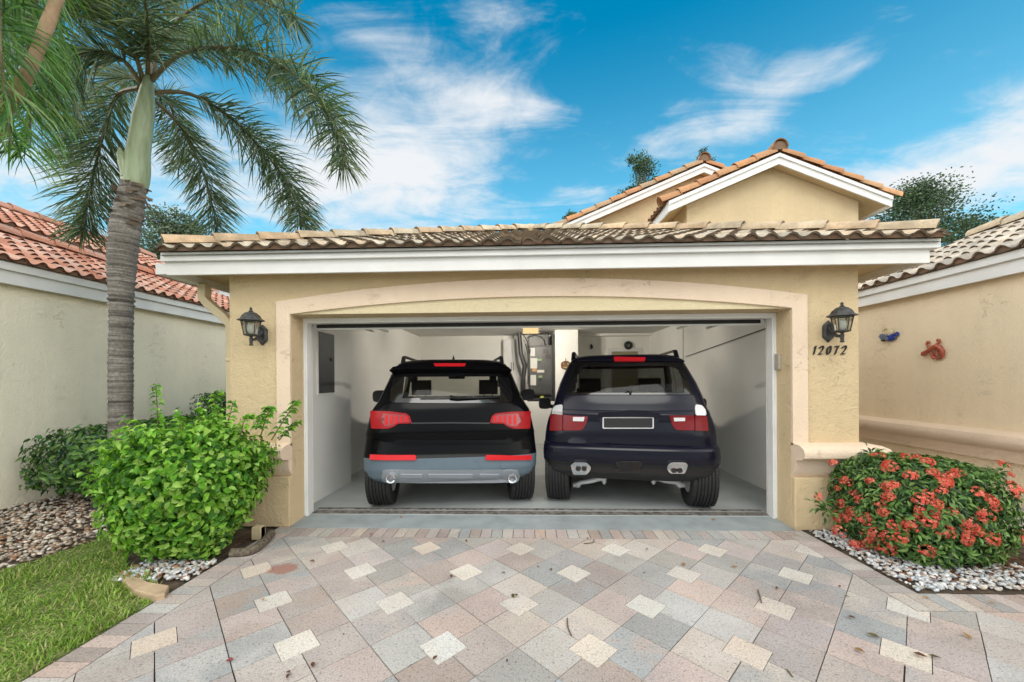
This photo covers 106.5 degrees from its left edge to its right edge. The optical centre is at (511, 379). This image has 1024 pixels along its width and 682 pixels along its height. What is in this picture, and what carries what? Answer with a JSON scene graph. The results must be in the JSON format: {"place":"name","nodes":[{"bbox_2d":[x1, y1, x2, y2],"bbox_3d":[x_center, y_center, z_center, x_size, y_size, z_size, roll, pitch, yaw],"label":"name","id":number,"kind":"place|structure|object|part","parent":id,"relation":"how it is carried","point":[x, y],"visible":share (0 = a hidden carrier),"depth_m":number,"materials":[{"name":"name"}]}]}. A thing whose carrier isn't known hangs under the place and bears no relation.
{"place":"outdoors","nodes":[
{"label":"outdoors","id":0,"kind":"place"},
{"bbox_2d":[0,492,73,510],"bbox_3d":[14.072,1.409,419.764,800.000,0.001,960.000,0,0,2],"label":"ground","id":1,"kind":"structure","parent":0,"point":[32,502],"depth_m":4.77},
{"bbox_2d":[0,201,229,509],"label":"neighbor house","id":2,"kind":"structure","parent":1,"relation":"on","point":[54,319],"depth_m":5.23,"materials":[{"name":"paint"}]},
{"bbox_2d":[140,200,209,258],"bbox_3d":[-21.570,-4.621,24.129,5.725,12.844,4.254,0,0,-12],"label":"oak tree","id":3,"kind":"object","parent":1,"relation":"on","point":[166,225],"visible":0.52,"depth_m":23.41,"materials":[{"name":"green plant"}]},
{"bbox_2d":[151,138,950,529],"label":"house","id":4,"kind":"structure","parent":1,"relation":"on","point":[725,282],"depth_m":3.85,"materials":[{"name":"paint"}]},
{"bbox_2d":[236,307,267,345],"bbox_3d":[-2.511,-0.512,3.701,0.204,0.372,0.287,0,0,2],"label":"wall lantern","id":5,"kind":"object","parent":4,"relation":"attached to","point":[260,331],"depth_m":3.67,"materials":[{"name":"metal"}]},
{"bbox_2d":[317,330,334,394],"bbox_3d":[-2.289,-0.204,4.722,0.041,0.776,0.403,0,0,2],"label":"electrical panel","id":6,"kind":"object","parent":4,"relation":"attached to","point":[325,366],"visible":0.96,"depth_m":4.68,"materials":[{"name":"paint"}]},
{"bbox_2d":[319,332,334,392],"bbox_3d":[-2.289,-0.204,4.722,0.008,0.736,0.363,0,0,2],"label":"door","id":7,"kind":"structure","parent":6,"relation":"in","point":[326,341],"depth_m":4.70,"materials":[{"name":"grey metal"}]},
{"bbox_2d":[503,339,520,391],"bbox_3d":[0.015,0.229,9.291,0.424,2.402,0.323,0,0,2],"label":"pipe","id":8,"kind":"object","parent":4,"relation":"attached to","point":[511,359],"visible":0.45,"depth_m":9.15,"materials":[{"name":"white paint"}]},
{"bbox_3d":[-0.094,0.225,9.155,0.204,2.372,0.044,0,0,2],"label":"door","id":9,"kind":"part","parent":8,"relation":"part of","materials":[{"name":"white paint"}]},
{"bbox_3d":[0.116,0.223,9.148,0.204,2.372,0.044,0,0,2],"label":"door","id":10,"kind":"part","parent":8,"relation":"part of","materials":[{"name":"white paint"}]},
{"bbox_2d":[518,328,545,333],"bbox_3d":[0.344,-0.946,5.811,0.555,0.211,3.040,0,0,2],"label":"door opener","id":11,"kind":"object","parent":4,"relation":"hanging from","point":[528,331],"depth_m":6.96,"materials":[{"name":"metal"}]},
{"bbox_2d":[517,332,554,400],"bbox_3d":[0.541,-0.279,8.784,0.822,1.538,0.805,0,0,2],"label":"air handler","id":12,"kind":"object","parent":4,"relation":"on","point":[540,351],"visible":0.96,"depth_m":8.53,"materials":[{"name":"metal"}]},
{"bbox_2d":[561,358,569,369],"bbox_3d":[1.190,-0.341,8.400,0.230,0.249,0.027,0,0,2],"label":"pumpkin plaque","id":13,"kind":"object","parent":4,"relation":"attached to","point":[564,364],"visible":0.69,"depth_m":8.39,"materials":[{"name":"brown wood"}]},
{"bbox_2d":[612,351,637,354],"bbox_3d":[2.760,0.371,9.347,0.638,2.122,0.028,0,0,2],"label":"interior door","id":14,"kind":"structure","parent":4,"relation":"in","point":[619,352],"depth_m":9.33,"materials":[{"name":"paint"}]},
{"bbox_2d":[624,341,632,349],"bbox_3d":[2.838,-0.838,9.300,0.210,0.210,0.079,0,0,2],"label":"wreath","id":15,"kind":"object","parent":4,"relation":"attached to","point":[627,343],"visible":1,"depth_m":9.29,"materials":[{"name":"plant"}]},
{"bbox_2d":[774,354,780,369],"bbox_3d":[2.669,-0.180,3.836,0.031,0.160,0.070,0,0,2],"label":"keypad","id":16,"kind":"object","parent":4,"relation":"attached to","point":[777,361],"visible":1,"depth_m":3.82,"materials":[{"name":"grey plastic"}]},
{"bbox_2d":[813,345,846,354],"bbox_3d":[3.040,-0.282,3.654,0.315,0.091,0.012,0,0,2],"label":"house number","id":17,"kind":"object","parent":4,"relation":"attached to","point":[830,349],"visible":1,"depth_m":3.65,"materials":[{"name":"black metal"}]},
{"bbox_2d":[822,302,858,342],"bbox_3d":[3.018,-0.525,3.516,0.204,0.372,0.287,0,0,2],"label":"wall lantern","id":18,"kind":"object","parent":4,"relation":"attached to","point":[830,331],"depth_m":3.48,"materials":[{"name":"metal"}]},
{"bbox_2d":[562,209,576,218],"bbox_3d":[4.660,-5.817,29.995,1.187,14.889,1.371,0,0,-41],"label":"oak tree","id":19,"kind":"object","parent":1,"relation":"on","point":[570,213],"visible":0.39,"depth_m":29.78,"materials":[{"name":"green plant"}]},
{"bbox_2d":[617,148,660,194],"bbox_3d":[9.062,-6.969,25.902,3.490,17.136,3.282,0,0,-21],"label":"oak tree","id":20,"kind":"object","parent":1,"relation":"on","point":[642,162],"visible":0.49,"depth_m":25.87,"materials":[{"name":"green plant"}]},
{"bbox_2d":[696,146,715,160],"bbox_3d":[15.249,-8.306,30.212,2.952,19.727,2.250,0,0,2],"label":"oak tree","id":21,"kind":"object","parent":1,"relation":"on","point":[701,151],"visible":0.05,"depth_m":29.84,"materials":[{"name":"green plant"}]},
{"bbox_2d":[858,211,1023,507],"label":"neighbor house","id":22,"kind":"structure","parent":1,"relation":"on","point":[962,400],"depth_m":4.93,"materials":[{"name":"beige paint"}]},
{"bbox_2d":[879,327,899,341],"bbox_3d":[5.652,-0.682,5.728,0.089,0.217,0.258,0,0,2],"label":"fish ornament","id":23,"kind":"object","parent":22,"relation":"attached to","point":[888,334],"visible":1,"depth_m":5.71,"materials":[{"name":"ceramic"}]},
{"bbox_2d":[921,339,944,359],"bbox_3d":[5.624,-0.402,5.115,0.078,0.281,0.282,0,0,2],"label":"wall ornament","id":24,"kind":"object","parent":22,"relation":"attached to","point":[936,347],"visible":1,"depth_m":5.06,"materials":[{"name":"orange ceramic"}]},
{"bbox_2d":[869,166,1014,246],"bbox_3d":[26.022,-5.583,23.960,8.396,14.150,7.155,0,0,2],"label":"oak tree","id":25,"kind":"object","parent":1,"relation":"on","point":[923,202],"visible":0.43,"depth_m":22.98,"materials":[{"name":"green plant"}]},
{"bbox_2d":[943,212,1002,242],"bbox_3d":[32.371,-5.175,26.960,3.682,13.250,4.154,0,0,2],"label":"oak tree","id":26,"kind":"object","parent":1,"relation":"on","point":[984,220],"visible":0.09,"depth_m":26.71,"materials":[{"name":"green plant"}]},
{"bbox_2d":[0,535,168,681],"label":"lawn","id":27,"kind":"structure","parent":0,"point":[90,598],"depth_m":2.54,"materials":[{"name":"plant"}]},
{"bbox_2d":[122,576,168,602],"bbox_3d":[-2.556,1.459,2.658,0.510,0.055,0.114,0,0,19],"label":"flagstone","id":28,"kind":"object","parent":27,"relation":"on","point":[146,589],"visible":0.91,"depth_m":2.62,"materials":[{"name":"stone"}]},
{"bbox_2d":[0,485,277,681],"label":"garden bed","id":29,"kind":"object","parent":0,"point":[223,555],"depth_m":3.49,"materials":[{"name":"soil"}]},
{"bbox_2d":[0,492,117,569],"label":"gravel","id":30,"kind":"structure","parent":29,"relation":"on","point":[15,522],"depth_m":3.79,"materials":[{"name":"beige gravel"}]},
{"bbox_2d":[15,411,225,498],"bbox_3d":[-5.009,1.013,5.553,1.499,0.993,2.772,0,0,2],"label":"hedge","id":31,"kind":"object","parent":29,"relation":"on","point":[61,476],"visible":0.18,"depth_m":4.39,"materials":[{"name":"green plant"}]},
{"bbox_2d":[0,0,301,196],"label":"palm tree","id":32,"kind":"object","parent":29,"relation":"on","point":[38,37],"visible":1,"depth_m":2.57,"materials":[{"name":"green plant"}]},
{"bbox_2d":[106,557,216,582],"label":"white pebbles","id":33,"kind":"object","parent":29,"relation":"on","point":[165,566],"visible":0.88,"depth_m":2.91,"materials":[{"name":"gravel"}]},
{"bbox_2d":[68,383,302,562],"bbox_3d":[-2.616,0.761,3.236,1.605,1.471,1.219,0,0,2],"label":"lime shrub","id":34,"kind":"object","parent":29,"relation":"on","point":[156,508],"visible":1,"depth_m":2.95,"materials":[{"name":"green plant"}]},
{"bbox_2d":[0,0,375,514],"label":"palm tree","id":35,"kind":"object","parent":29,"relation":"on","point":[126,207],"visible":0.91,"depth_m":4.41,"materials":[{"name":"green plant"}]},
{"bbox_2d":[189,391,225,415],"bbox_3d":[-4.999,0.853,6.870,1.109,1.310,0.910,0,0,2],"label":"hedge","id":36,"kind":"object","parent":29,"relation":"on","point":[222,398],"visible":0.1,"depth_m":6.55,"materials":[{"name":"green plant"}]},
{"bbox_2d":[229,529,275,556],"bbox_3d":[-2.232,1.435,3.354,0.184,0.072,0.447,0,0,2],"label":"edging log","id":37,"kind":"object","parent":29,"relation":"on","point":[263,541],"visible":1,"depth_m":3.20,"materials":[{"name":"beige stone"}]},
{"bbox_2d":[252,525,265,539],"bbox_3d":[-2.337,1.408,3.523,0.085,0.115,0.070,0,0,2],"label":"drain box","id":38,"kind":"object","parent":29,"relation":"on","point":[258,532],"visible":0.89,"depth_m":3.49,"materials":[{"name":"beige paint"}]},
{"bbox_2d":[0,0,1023,247],"label":"sky","id":39,"kind":"structure","parent":0,"point":[482,112],"materials":[{"name":"blue"}]},
{"bbox_2d":[22,474,1023,681],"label":"driveway","id":40,"kind":"structure","parent":0,"point":[400,605],"depth_m":2.33,"materials":[{"name":"grey stone"}]},
{"bbox_2d":[311,444,769,516],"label":"garage floor","id":41,"kind":"structure","parent":0,"point":[735,492],"depth_m":4.62,"materials":[{"name":"paint"}]},
{"bbox_2d":[363,355,535,504],"bbox_3d":[-0.872,0.559,6.022,2.330,1.749,3.994,0,0,-7],"label":"parked car","id":42,"kind":"object","parent":41,"relation":"on","point":[452,439],"visible":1,"depth_m":4.13,"materials":[{"name":"black paint"}]},
{"bbox_2d":[539,350,720,506],"bbox_3d":[1.621,0.527,5.893,2.315,1.782,3.965,0,0,11],"label":"parked car","id":43,"kind":"object","parent":41,"relation":"on","point":[644,417],"visible":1,"depth_m":4.08,"materials":[{"name":"black paint"}]},
{"bbox_3d":[1.275,-0.015,4.251,1.223,0.337,0.267,0,0,11],"label":"rear window","id":44,"kind":"part","parent":43,"relation":"part of","materials":[{"name":"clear glass"}]},
{"bbox_2d":[289,514,795,530],"bbox_3d":[0.246,1.487,3.854,4.895,0.122,0.320,0,0,2],"label":"apron","id":45,"kind":"object","parent":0,"point":[619,523],"visible":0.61,"depth_m":3.84,"materials":[{"name":"paint"}]},
{"bbox_2d":[802,530,1023,593],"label":"ixora bed","id":46,"kind":"object","parent":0,"point":[1020,551],"visible":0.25,"depth_m":2.77,"materials":[{"name":"white gravel"}]},
{"bbox_2d":[3,499,1023,587],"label":"gravel","id":47,"kind":"structure","parent":46,"relation":"on","point":[905,573],"depth_m":2.86,"materials":[{"name":"white gravel"}]},
{"bbox_2d":[806,441,1023,570],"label":"ixora shrub","id":48,"kind":"object","parent":46,"relation":"on","point":[948,526],"visible":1,"depth_m":2.87,"materials":[{"name":"green plant"}]},
{"bbox_2d":[809,528,1023,591],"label":"white pebbles","id":49,"kind":"object","parent":46,"relation":"on","point":[924,578],"visible":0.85,"depth_m":2.78,"materials":[{"name":"gravel"}]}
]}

